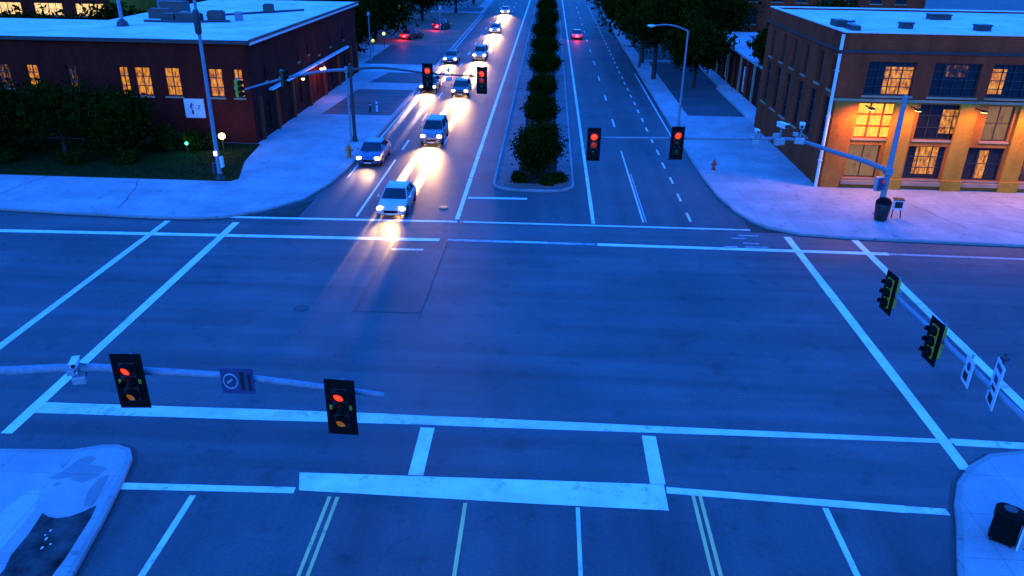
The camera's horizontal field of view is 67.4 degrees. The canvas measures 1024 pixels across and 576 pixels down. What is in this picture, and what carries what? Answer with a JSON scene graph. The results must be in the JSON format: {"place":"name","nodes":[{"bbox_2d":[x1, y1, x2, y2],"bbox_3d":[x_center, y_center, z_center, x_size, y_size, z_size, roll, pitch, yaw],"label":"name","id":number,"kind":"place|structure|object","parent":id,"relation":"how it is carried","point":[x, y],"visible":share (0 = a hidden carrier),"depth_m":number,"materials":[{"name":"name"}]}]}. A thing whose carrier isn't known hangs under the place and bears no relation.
{"place":"outdoors","nodes":[
{"label":"outdoors","id":0,"kind":"place"},
{"bbox_2d":[0,447,125,575],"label":"sidewalk","id":1,"kind":"structure","parent":0,"point":[21,473],"depth_m":23.91,"materials":[{"name":"concrete"}]},
{"bbox_2d":[0,490,39,548],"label":"path","id":2,"kind":"structure","parent":1,"relation":"on","point":[16,514],"depth_m":22.73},
{"bbox_2d":[0,506,95,575],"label":"planting bed","id":3,"kind":"object","parent":1,"relation":"on","point":[29,556],"visible":1,"depth_m":21.60,"materials":[{"name":"soil"}]},
{"bbox_2d":[49,455,106,481],"bbox_3d":[-13.763,5.870,24.550,1.306,0.001,1.402,13,27,24],"label":"stain","id":4,"kind":"object","parent":1,"relation":"on","point":[81,470],"visible":1,"depth_m":24.57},
{"bbox_2d":[84,475,108,505],"bbox_3d":[-12.892,6.261,23.740,0.412,0.001,1.422,-3,25,-8],"label":"stain","id":5,"kind":"object","parent":1,"relation":"on","point":[94,491],"visible":1,"depth_m":23.70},
{"bbox_2d":[0,363,384,397],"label":"signal mast","id":6,"kind":"object","parent":1,"relation":"on","point":[39,369],"visible":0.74,"depth_m":18.84,"materials":[{"name":"metal"}]},
{"bbox_2d":[66,355,87,384],"bbox_3d":[-10.639,2.060,18.795,0.492,0.692,0.416,-5,26,-13],"label":"detector camera","id":7,"kind":"object","parent":6,"relation":"attached to","point":[78,378],"visible":1,"depth_m":18.82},
{"bbox_2d":[109,353,151,407],"bbox_3d":[-9.271,2.248,18.676,0.626,1.520,0.709,-18,31,-35],"label":"traffic light","id":8,"kind":"object","parent":6,"relation":"attached to","point":[130,380],"visible":1,"depth_m":18.55,"materials":[{"name":"red"}]},
{"bbox_2d":[219,368,255,393],"bbox_3d":[-6.684,2.254,18.731,0.800,0.720,0.146,1,25,0],"label":"street sign","id":9,"kind":"object","parent":6,"relation":"attached to","point":[237,380],"visible":1,"depth_m":18.68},
{"bbox_2d":[323,378,358,434],"bbox_3d":[-4.130,2.883,18.677,0.634,1.566,0.735,21,31,36],"label":"traffic light","id":10,"kind":"object","parent":6,"relation":"attached to","point":[340,398],"visible":1,"depth_m":18.55,"materials":[{"name":"red"}]},
{"bbox_2d":[0,0,157,18],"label":"distant building","id":11,"kind":"structure","parent":0,"point":[71,7],"depth_m":108.87,"materials":[{"name":"brick"}]},
{"bbox_2d":[0,137,259,180],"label":"lawn","id":12,"kind":"structure","parent":0,"point":[236,173],"depth_m":56.45,"materials":[{"name":"green plant"}]},
{"bbox_2d":[0,78,38,147],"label":"lawn tree","id":13,"kind":"object","parent":12,"relation":"on","point":[6,122],"visible":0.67,"depth_m":56.92,"materials":[{"name":"green plant"}]},
{"bbox_2d":[0,74,99,151],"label":"lawn tree","id":14,"kind":"object","parent":12,"relation":"on","point":[46,96],"visible":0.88,"depth_m":56.65,"materials":[{"name":"green plant"}]},
{"bbox_2d":[55,147,89,165],"bbox_3d":[-32.189,-9.498,56.206,2.399,1.481,2.095,2,25,2],"label":"shrub","id":15,"kind":"object","parent":12,"relation":"on","point":[73,157],"visible":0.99,"depth_m":55.93,"materials":[{"name":"green plant"}]},
{"bbox_2d":[53,80,165,153],"bbox_3d":[-29.757,-12.394,57.805,7.840,6.193,6.537,-1,25,-3],"label":"lawn tree","id":16,"kind":"object","parent":12,"relation":"on","point":[114,118],"visible":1,"depth_m":56.46,"materials":[{"name":"green plant"}]},
{"bbox_2d":[113,147,142,165],"bbox_3d":[-28.248,-9.585,56.446,1.959,1.360,1.958,2,25,2],"label":"shrub","id":17,"kind":"object","parent":12,"relation":"on","point":[123,157],"visible":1,"depth_m":56.01,"materials":[{"name":"green plant"}]},
{"bbox_2d":[144,121,182,149],"bbox_3d":[-26.853,-11.781,59.400,2.799,2.305,2.635,2,25,2],"label":"shrub","id":18,"kind":"object","parent":12,"relation":"on","point":[167,134],"visible":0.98,"depth_m":59.03,"materials":[{"name":"green plant"}]},
{"bbox_2d":[177,129,207,151],"bbox_3d":[-24.962,-11.379,59.752,2.618,1.933,2.156,2,25,2],"label":"shrub","id":19,"kind":"object","parent":12,"relation":"on","point":[190,138],"visible":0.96,"depth_m":59.53,"materials":[{"name":"green plant"}]},
{"bbox_2d":[192,0,225,179],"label":"utility pole","id":20,"kind":"object","parent":12,"relation":"on","point":[219,164],"visible":1,"depth_m":50.94,"materials":[{"name":"grey"}]},
{"bbox_2d":[0,0,358,142],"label":"brick building","id":21,"kind":"structure","parent":0,"point":[153,54],"depth_m":61.76,"materials":[{"name":"red"}]},
{"bbox_2d":[134,67,154,97],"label":"window","id":22,"kind":"structure","parent":21,"relation":"in","point":[142,74],"depth_m":60.80,"materials":[{"name":"yellow"}]},
{"bbox_2d":[164,68,184,97],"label":"window","id":23,"kind":"structure","parent":21,"relation":"in","point":[172,77],"depth_m":60.74,"materials":[{"name":"yellow"}]},
{"bbox_2d":[183,98,205,117],"bbox_3d":[-25.259,-14.302,61.146,1.600,1.500,0.182,2,25,2],"label":"wall sign","id":24,"kind":"object","parent":21,"relation":"attached to","point":[194,108],"visible":1,"depth_m":61.12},
{"bbox_2d":[208,69,226,98],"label":"window","id":25,"kind":"structure","parent":21,"relation":"in","point":[215,75],"depth_m":60.61,"materials":[{"name":"yellow"}]},
{"bbox_2d":[0,0,492,215],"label":"sidewalk","id":26,"kind":"structure","parent":0,"point":[303,154],"depth_m":52.63,"materials":[{"name":"concrete"}]},
{"bbox_2d":[76,0,149,19],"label":"side tree","id":27,"kind":"object","parent":26,"relation":"on","point":[103,14],"visible":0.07,"depth_m":75.97,"materials":[{"name":"green plant"}]},
{"bbox_2d":[0,0,494,219],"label":"kerb","id":28,"kind":"structure","parent":26,"relation":"on","point":[342,172],"depth_m":47.03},
{"bbox_2d":[243,66,353,141],"bbox_3d":[-16.150,-13.281,58.557,0.392,6.040,9.756,20,31,35],"label":"signal mast","id":29,"kind":"object","parent":26,"relation":"on","point":[345,69],"visible":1,"depth_m":59.83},
{"bbox_2d":[311,0,388,54],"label":"side tree","id":30,"kind":"object","parent":26,"relation":"on","point":[362,9],"visible":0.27,"depth_m":102.07,"materials":[{"name":"green plant"}]},
{"bbox_2d":[322,89,412,115],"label":"driveway","id":31,"kind":"structure","parent":26,"relation":"on","point":[389,102],"depth_m":77.63,"materials":[{"name":"concrete"}]},
{"bbox_2d":[370,72,421,82],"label":"driveway","id":32,"kind":"structure","parent":26,"relation":"on","point":[390,77],"depth_m":90.31,"materials":[{"name":"concrete"}]},
{"bbox_2d":[365,45,451,64],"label":"parking lot","id":33,"kind":"structure","parent":26,"relation":"on","point":[405,54],"depth_m":107.16,"materials":[{"name":"asphalt"}]},
{"bbox_2d":[348,63,476,141],"bbox_3d":[-7.661,-14.074,60.327,11.728,6.240,1.120,8,26,16],"label":"signal mast","id":34,"kind":"object","parent":26,"relation":"on","point":[350,72],"visible":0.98,"depth_m":60.79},
{"bbox_2d":[359,12,480,45],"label":"parking lot","id":35,"kind":"structure","parent":26,"relation":"on","point":[460,26],"depth_m":132.63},
{"bbox_2d":[364,0,419,39],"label":"side tree","id":36,"kind":"object","parent":35,"relation":"on","point":[392,8],"visible":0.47,"depth_m":118.63,"materials":[{"name":"green plant"}]},
{"bbox_2d":[399,0,452,20],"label":"side tree","id":37,"kind":"object","parent":26,"relation":"on","point":[422,4],"visible":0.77,"depth_m":145.15,"materials":[{"name":"green plant"}]},
{"bbox_2d":[0,212,1023,498],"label":"cross road","id":38,"kind":"structure","parent":0,"point":[674,338],"depth_m":32.58,"materials":[{"name":"asphalt"}]},
{"bbox_2d":[0,221,169,348],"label":"road marking","id":39,"kind":"object","parent":38,"relation":"on","point":[14,335],"visible":1,"depth_m":37.27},
{"bbox_2d":[1,222,239,433],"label":"road marking","id":40,"kind":"object","parent":38,"relation":"on","point":[34,407],"visible":0.94,"depth_m":33.14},
{"bbox_2d":[35,402,387,423],"bbox_3d":[-10.874,4.530,27.846,12.701,0.001,0.700,2,25,1],"label":"road marking","id":41,"kind":"object","parent":38,"relation":"on","point":[188,412],"visible":0.84,"depth_m":27.84,"materials":[{"name":"paint"}]},
{"bbox_2d":[0,229,439,240],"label":"road marking","id":42,"kind":"object","parent":38,"relation":"on","point":[227,235],"visible":1,"depth_m":43.90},
{"bbox_2d":[356,251,439,312],"bbox_3d":[-5.533,-0.426,38.716,3.020,0.001,7.400,2,25,2],"label":"road patch","id":43,"kind":"object","parent":38,"relation":"on","point":[401,280],"visible":1,"depth_m":38.35,"materials":[{"name":"asphalt"}]},
{"bbox_2d":[408,427,433,474],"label":"road marking","id":44,"kind":"object","parent":38,"relation":"on","point":[420,454],"visible":1,"depth_m":25.97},
{"bbox_2d":[642,436,664,483],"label":"road marking","id":45,"kind":"object","parent":38,"relation":"on","point":[654,465],"visible":1,"depth_m":25.71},
{"bbox_2d":[385,414,952,442],"bbox_3d":[5.459,5.045,27.316,20.000,0.001,0.613,2,25,2],"label":"road marking","id":46,"kind":"object","parent":38,"relation":"on","point":[460,421],"visible":1,"depth_m":27.37,"materials":[{"name":"paint"}]},
{"bbox_2d":[597,243,888,254],"bbox_3d":[12.905,-2.178,43.137,16.200,0.001,0.414,2,25,2],"label":"road marking","id":47,"kind":"object","parent":38,"relation":"on","point":[743,249],"visible":1,"depth_m":43.15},
{"bbox_2d":[784,237,967,469],"bbox_3d":[15.588,1.523,35.242,0.445,0.001,21.500,2,25,2],"label":"road marking","id":48,"kind":"object","parent":38,"relation":"on","point":[930,423],"visible":1,"depth_m":31.57,"materials":[{"name":"paint"}]},
{"bbox_2d":[852,240,1023,410],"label":"road marking","id":49,"kind":"object","parent":38,"relation":"on","point":[1017,399],"visible":0.75,"depth_m":33.95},
{"bbox_2d":[950,438,1023,448],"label":"road marking","id":50,"kind":"object","parent":38,"relation":"on","point":[984,443],"visible":1,"depth_m":26.84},
{"bbox_2d":[251,199,774,232],"bbox_3d":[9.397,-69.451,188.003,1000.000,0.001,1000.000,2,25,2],"label":"ground","id":51,"kind":"structure","parent":0,"point":[296,211],"depth_m":47.37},
{"bbox_2d":[0,0,495,220],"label":"gutter","id":52,"kind":"object","parent":51,"relation":"on","point":[314,196],"visible":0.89,"depth_m":47.65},
{"bbox_2d":[593,0,1023,247],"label":"gutter","id":53,"kind":"object","parent":51,"relation":"on","point":[713,194],"visible":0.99,"depth_m":47.50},
{"bbox_2d":[83,464,949,575],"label":"road","id":54,"kind":"structure","parent":0,"point":[218,533],"depth_m":22.44,"materials":[{"name":"asphalt"}]},
{"bbox_2d":[0,444,132,575],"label":"kerb","id":55,"kind":"structure","parent":54,"relation":"on","point":[88,542],"depth_m":23.53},
{"bbox_2d":[0,444,138,575],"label":"gutter","id":56,"kind":"object","parent":54,"relation":"on","point":[103,530],"visible":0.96,"depth_m":23.09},
{"bbox_2d":[138,495,195,575],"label":"road marking","id":57,"kind":"object","parent":54,"relation":"on","point":[164,540],"visible":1,"depth_m":22.18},
{"bbox_2d":[121,483,295,492],"bbox_3d":[-9.596,6.281,24.121,5.552,0.001,0.314,1,25,1],"label":"road marking","id":58,"kind":"object","parent":54,"relation":"on","point":[182,487],"visible":1,"depth_m":24.12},
{"bbox_2d":[296,496,330,575],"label":"road marking","id":59,"kind":"object","parent":54,"relation":"on","point":[313,536],"visible":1,"depth_m":22.27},
{"bbox_2d":[299,472,668,510],"bbox_3d":[-1.032,6.352,24.261,11.750,0.001,1.220,2,25,2],"label":"road marking","id":60,"kind":"object","parent":54,"relation":"on","point":[620,495],"visible":1,"depth_m":24.25,"materials":[{"name":"paint"}]},
{"bbox_2d":[666,487,907,512],"bbox_3d":[8.537,6.620,24.031,7.312,0.001,0.339,3,25,5],"label":"road marking","id":61,"kind":"object","parent":54,"relation":"on","point":[811,501],"visible":1,"depth_m":24.02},
{"bbox_2d":[823,508,859,575],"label":"road marking","id":62,"kind":"object","parent":54,"relation":"on","point":[844,548],"visible":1,"depth_m":22.36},
{"bbox_2d":[948,451,1011,575],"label":"gutter","id":63,"kind":"object","parent":54,"relation":"on","point":[953,571],"visible":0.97,"depth_m":23.32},
{"bbox_2d":[953,450,1023,575],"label":"kerb","id":64,"kind":"structure","parent":54,"relation":"on","point":[960,568],"depth_m":23.53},
{"bbox_2d":[298,0,750,231],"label":"road","id":65,"kind":"structure","parent":0,"point":[432,172],"depth_m":60.30,"materials":[{"name":"asphalt"}]},
{"bbox_2d":[230,216,456,222],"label":"road marking","id":66,"kind":"object","parent":65,"relation":"on","point":[345,219],"visible":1,"depth_m":46.61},
{"bbox_2d":[356,137,390,164],"bbox_3d":[-10.514,-10.534,58.575,2.160,1.452,4.595,2,25,3],"label":"car","id":67,"kind":"object","parent":65,"relation":"on","point":[374,150],"visible":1,"depth_m":57.60,"materials":[{"name":"blue paint"}]},
{"bbox_2d":[377,180,415,214],"bbox_3d":[-7.249,-5.787,48.464,2.160,1.452,4.595,2,25,2],"label":"car","id":68,"kind":"object","parent":65,"relation":"on","point":[397,197],"visible":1,"depth_m":47.48,"materials":[{"name":"silver paint"}]},
{"bbox_2d":[420,114,448,143],"bbox_3d":[-6.454,-13.279,64.260,2.160,1.765,4.595,2,25,3],"label":"car","id":69,"kind":"object","parent":65,"relation":"on","point":[435,129],"visible":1,"depth_m":63.24,"materials":[{"name":"grey paint"}]},
{"bbox_2d":[451,78,471,95],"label":"car","id":70,"kind":"object","parent":65,"relation":"on","point":[462,86],"visible":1,"depth_m":81.85,"materials":[{"name":"white paint"}]},
{"bbox_2d":[455,0,530,218],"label":"road marking","id":71,"kind":"object","parent":65,"relation":"on","point":[458,214],"visible":1,"depth_m":64.97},
{"bbox_2d":[495,0,571,188],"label":"median","id":72,"kind":"object","parent":65,"relation":"on","point":[516,120],"visible":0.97,"depth_m":71.09,"materials":[{"name":"concrete"}]},
{"bbox_2d":[518,70,556,183],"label":"planting bed","id":73,"kind":"object","parent":72,"relation":"on","point":[533,179],"visible":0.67,"depth_m":57.35,"materials":[{"name":"soil"}]},
{"bbox_2d":[507,117,572,177],"bbox_3d":[2.009,-9.908,54.397,5.301,4.531,4.283,-21,33,-39],"label":"median tree","id":74,"kind":"object","parent":73,"relation":"on","point":[538,148],"visible":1,"depth_m":53.38,"materials":[{"name":"green plant"}]},
{"bbox_2d":[521,71,559,95],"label":"median tree","id":75,"kind":"object","parent":73,"relation":"on","point":[546,83],"visible":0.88,"depth_m":77.36,"materials":[{"name":"green plant"}]},
{"bbox_2d":[519,88,563,124],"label":"median tree","id":76,"kind":"object","parent":73,"relation":"on","point":[540,105],"visible":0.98,"depth_m":66.08,"materials":[{"name":"green plant"}]},
{"bbox_2d":[527,32,561,53],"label":"median tree","id":77,"kind":"object","parent":73,"relation":"on","point":[543,43],"visible":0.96,"depth_m":103.78,"materials":[{"name":"green plant"}]},
{"bbox_2d":[526,48,564,74],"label":"median tree","id":78,"kind":"object","parent":73,"relation":"on","point":[542,62],"visible":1,"depth_m":90.28,"materials":[{"name":"green plant"}]},
{"bbox_2d":[529,17,560,39],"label":"median tree","id":79,"kind":"object","parent":72,"relation":"on","point":[544,27],"visible":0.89,"depth_m":117.92,"materials":[{"name":"green plant"}]},
{"bbox_2d":[533,4,560,24],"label":"median tree","id":80,"kind":"object","parent":72,"relation":"on","point":[548,14],"visible":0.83,"depth_m":136.31,"materials":[{"name":"green plant"}]},
{"bbox_2d":[493,0,573,191],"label":"median kerb","id":81,"kind":"structure","parent":65,"relation":"on","point":[533,190],"depth_m":60.99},
{"bbox_2d":[562,0,594,223],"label":"road marking","id":82,"kind":"object","parent":65,"relation":"on","point":[587,180],"visible":1,"depth_m":63.92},
{"bbox_2d":[460,221,750,230],"bbox_3d":[5.566,-3.745,46.254,17.400,0.001,0.254,2,25,2],"label":"road marking","id":83,"kind":"object","parent":65,"relation":"on","point":[605,225],"visible":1,"depth_m":46.25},
{"bbox_2d":[716,87,755,124],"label":"path","id":84,"kind":"structure","parent":0,"point":[744,106],"depth_m":79.02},
{"bbox_2d":[599,1,1023,243],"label":"sidewalk","id":85,"kind":"structure","parent":0,"point":[767,182],"depth_m":51.45,"materials":[{"name":"concrete"}]},
{"bbox_2d":[620,25,673,59],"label":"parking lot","id":86,"kind":"structure","parent":85,"relation":"on","point":[649,55],"depth_m":112.92,"materials":[{"name":"asphalt"}]},
{"bbox_2d":[695,0,763,31],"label":"avenue tree","id":87,"kind":"object","parent":86,"relation":"on","point":[727,13],"visible":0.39,"depth_m":102.58,"materials":[{"name":"green plant"}]},
{"bbox_2d":[589,0,707,62],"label":"avenue tree","id":88,"kind":"object","parent":85,"relation":"on","point":[613,6],"visible":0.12,"depth_m":101.41,"materials":[{"name":"green plant"}]},
{"bbox_2d":[614,0,713,78],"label":"avenue tree","id":89,"kind":"object","parent":85,"relation":"on","point":[642,15],"visible":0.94,"depth_m":87.11,"materials":[{"name":"green plant"}]},
{"bbox_2d":[649,62,744,116],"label":"parking lot","id":90,"kind":"structure","parent":85,"relation":"on","point":[704,97],"depth_m":84.82,"materials":[{"name":"asphalt"}]},
{"bbox_2d":[658,9,739,87],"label":"avenue tree","id":91,"kind":"object","parent":90,"relation":"on","point":[708,46],"visible":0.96,"depth_m":83.78,"materials":[{"name":"green plant"}]},
{"bbox_2d":[711,32,762,107],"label":"building","id":92,"kind":"structure","parent":85,"relation":"on","point":[741,75],"depth_m":84.45,"materials":[{"name":"brick"}]},
{"bbox_2d":[601,95,907,213],"bbox_3d":[14.178,-7.431,45.365,19.213,7.440,1.937,-2,25,-7],"label":"signal mast","id":93,"kind":"object","parent":85,"relation":"on","point":[888,170],"visible":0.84,"depth_m":45.70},
{"bbox_2d":[586,128,600,160],"bbox_3d":[4.707,-8.318,44.329,0.768,1.920,0.787,2,25,2],"label":"traffic light","id":94,"kind":"object","parent":93,"relation":"attached to","point":[593,143],"visible":1,"depth_m":44.11,"materials":[{"name":"red"}]},
{"bbox_2d":[669,126,684,159],"bbox_3d":[9.434,-8.340,44.067,0.768,1.920,0.787,0,25,-1],"label":"traffic light","id":95,"kind":"object","parent":93,"relation":"attached to","point":[676,143],"visible":1,"depth_m":43.86,"materials":[{"name":"red"}]},
{"bbox_2d":[745,22,768,66],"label":"avenue tree","id":96,"kind":"object","parent":85,"relation":"on","point":[758,44],"visible":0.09,"depth_m":75.73,"materials":[{"name":"green plant"}]},
{"bbox_2d":[595,2,1023,246],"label":"kerb","id":97,"kind":"structure","parent":85,"relation":"on","point":[723,200],"depth_m":45.24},
{"bbox_2d":[721,0,925,31],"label":"brick building","id":98,"kind":"structure","parent":85,"relation":"on","point":[760,25],"depth_m":107.45,"materials":[{"name":"brown brick"}]},
{"bbox_2d":[874,197,891,221],"bbox_3d":[22.816,-4.878,47.284,0.940,1.450,0.941,2,25,2],"label":"litter bin","id":99,"kind":"object","parent":85,"relation":"on","point":[883,205],"visible":1,"depth_m":46.99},
{"bbox_2d":[754,6,1023,192],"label":"brick building","id":100,"kind":"structure","parent":0,"point":[844,79],"depth_m":52.24,"materials":[{"name":"brick"}]},
{"bbox_2d":[841,144,880,179],"bbox_3d":[24.136,-8.718,53.037,2.390,2.430,0.380,2,25,2],"label":"window","id":101,"kind":"structure","parent":100,"relation":"in","point":[853,168],"depth_m":53.28,"materials":[{"name":"beige"}]},
{"bbox_2d":[850,103,893,140],"bbox_3d":[24.527,-11.236,51.850,2.890,2.510,0.380,2,25,2],"label":"window","id":102,"kind":"structure","parent":100,"relation":"in","point":[869,125],"depth_m":52.04,"materials":[{"name":"yellow glass"}]},
{"bbox_2d":[861,61,916,97],"bbox_3d":[24.893,-13.742,50.669,3.340,2.300,0.380,2,25,2],"label":"window","id":103,"kind":"structure","parent":100,"relation":"in","point":[883,78],"depth_m":50.83,"materials":[{"name":"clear glass"}]},
{"bbox_2d":[902,146,945,181],"bbox_3d":[28.331,-8.576,52.880,2.790,2.430,0.380,2,25,2],"label":"window","id":104,"kind":"structure","parent":100,"relation":"in","point":[925,162],"depth_m":53.06,"materials":[{"name":"yellow glass"}]},
{"bbox_2d":[911,104,959,142],"bbox_3d":[28.847,-11.090,51.688,3.440,2.510,0.380,2,25,2],"label":"window","id":105,"kind":"structure","parent":100,"relation":"in","point":[935,121],"depth_m":51.88,"materials":[{"name":"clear glass"}]},
{"bbox_2d":[926,63,981,99],"bbox_3d":[29.113,-13.599,50.511,3.290,2.300,0.380,2,25,2],"label":"window","id":106,"kind":"structure","parent":100,"relation":"in","point":[954,81],"depth_m":50.67,"materials":[{"name":"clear glass"}]},
{"bbox_2d":[960,147,1004,182],"bbox_3d":[32.276,-8.443,52.732,2.690,2.430,0.380,2,25,2],"label":"window","id":107,"kind":"structure","parent":100,"relation":"in","point":[980,163],"depth_m":52.90,"materials":[{"name":"black glass"}]},
{"bbox_2d":[978,106,1014,143],"bbox_3d":[32.567,-10.965,51.548,1.990,2.510,0.380,2,25,2],"label":"window","id":108,"kind":"structure","parent":100,"relation":"in","point":[998,120],"depth_m":51.72,"materials":[{"name":"beige"}]},
{"bbox_2d":[983,64,1023,100],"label":"window","id":109,"kind":"structure","parent":100,"relation":"in","point":[1007,81],"depth_m":50.59,"materials":[{"name":"black glass"}]},
{"bbox_2d":[924,0,1023,10],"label":"parking lot","id":110,"kind":"structure","parent":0,"point":[1009,5],"depth_m":203.65,"materials":[{"name":"asphalt"}]},
{"bbox_2d":[961,454,1023,575],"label":"sidewalk","id":111,"kind":"structure","parent":0,"point":[990,484],"depth_m":23.55,"materials":[{"name":"concrete"}]},
{"bbox_2d":[883,284,1023,422],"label":"signal mast","id":112,"kind":"object","parent":111,"relation":"on","point":[1004,399],"visible":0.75,"depth_m":21.22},
{"bbox_2d":[877,270,901,315],"bbox_3d":[12.842,0.163,26.111,0.694,1.421,0.613,-19,32,-36],"label":"traffic light","id":113,"kind":"object","parent":112,"relation":"attached to","point":[887,300],"visible":1,"depth_m":25.98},
{"bbox_2d":[918,315,948,367],"bbox_3d":[12.713,1.595,23.139,0.694,1.421,0.613,-18,31,-35],"label":"traffic light","id":114,"kind":"object","parent":112,"relation":"attached to","point":[932,347],"visible":1,"depth_m":22.99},
{"bbox_2d":[985,353,1009,411],"bbox_3d":[12.760,2.397,20.178,0.240,1.580,0.720,9,26,17],"label":"street sign","id":115,"kind":"object","parent":112,"relation":"attached to","point":[996,380],"visible":1,"depth_m":20.13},
{"bbox_2d":[988,502,1023,550],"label":"rubbish bin","id":116,"kind":"object","parent":111,"relation":"on","point":[1006,525],"visible":1,"depth_m":22.02,"materials":[{"name":"plastic"}]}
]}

